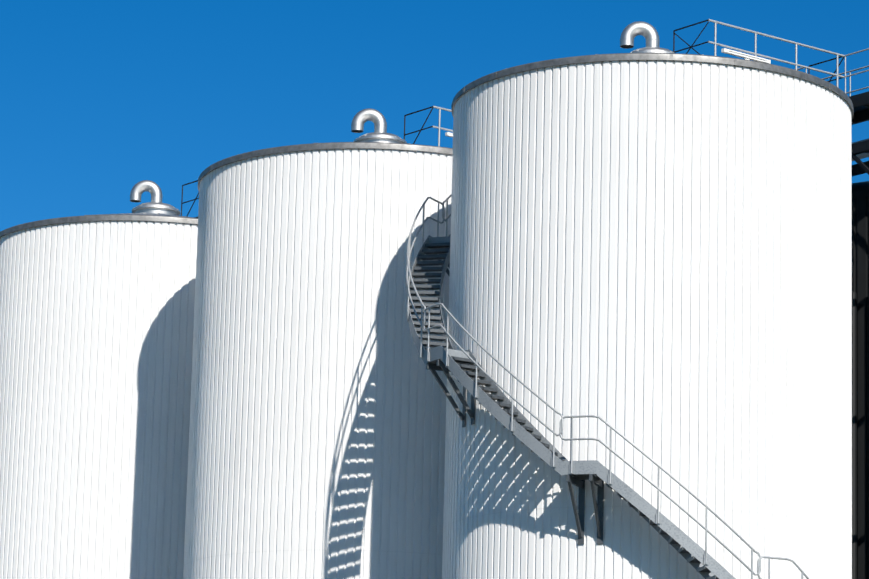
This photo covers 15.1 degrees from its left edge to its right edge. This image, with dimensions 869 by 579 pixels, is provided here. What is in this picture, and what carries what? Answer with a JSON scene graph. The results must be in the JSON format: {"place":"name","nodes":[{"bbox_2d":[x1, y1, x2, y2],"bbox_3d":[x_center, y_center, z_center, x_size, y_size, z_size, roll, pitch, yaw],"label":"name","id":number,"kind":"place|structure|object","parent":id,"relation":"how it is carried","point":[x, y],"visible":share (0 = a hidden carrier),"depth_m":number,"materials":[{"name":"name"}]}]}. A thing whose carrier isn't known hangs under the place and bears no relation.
{"place":"outdoors","nodes":[
{"label":"outdoors","id":0,"kind":"place"},
{"bbox_2d":[0,0,868,230],"label":"sky","id":1,"kind":"structure","parent":0,"point":[99,99],"materials":[{"name":"blue"}]},
{"bbox_3d":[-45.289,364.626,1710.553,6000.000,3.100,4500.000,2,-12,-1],"label":"ground","id":2,"kind":"structure","parent":0,"visible":0},
{"bbox_2d":[0,180,198,578],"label":"tank","id":3,"kind":"object","parent":2,"relation":"on","point":[96,327],"visible":0.65,"depth_m":90.12,"materials":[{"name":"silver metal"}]},
{"bbox_2d":[183,106,452,578],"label":"tank","id":4,"kind":"object","parent":2,"relation":"on","point":[317,430],"visible":0.77,"depth_m":81.71,"materials":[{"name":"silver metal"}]},
{"bbox_2d":[442,19,853,578],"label":"tank","id":5,"kind":"object","parent":2,"relation":"on","point":[651,249],"visible":1,"depth_m":73.43,"materials":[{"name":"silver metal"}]},
{"bbox_2d":[406,194,808,578],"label":"spiral stair","id":6,"kind":"object","parent":5,"relation":"on","point":[446,358],"visible":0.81,"depth_m":72.44,"materials":[{"name":"grey metal"}]},
{"bbox_2d":[797,48,868,175],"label":"gangway","id":7,"kind":"object","parent":5,"relation":"attached to","point":[860,149],"depth_m":82.00,"materials":[{"name":"metal"}]},
{"bbox_2d":[852,181,868,578],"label":"dark tank","id":8,"kind":"object","parent":2,"relation":"on","point":[860,380],"visible":0.23,"depth_m":82.28,"materials":[{"name":"metal"}]}
]}

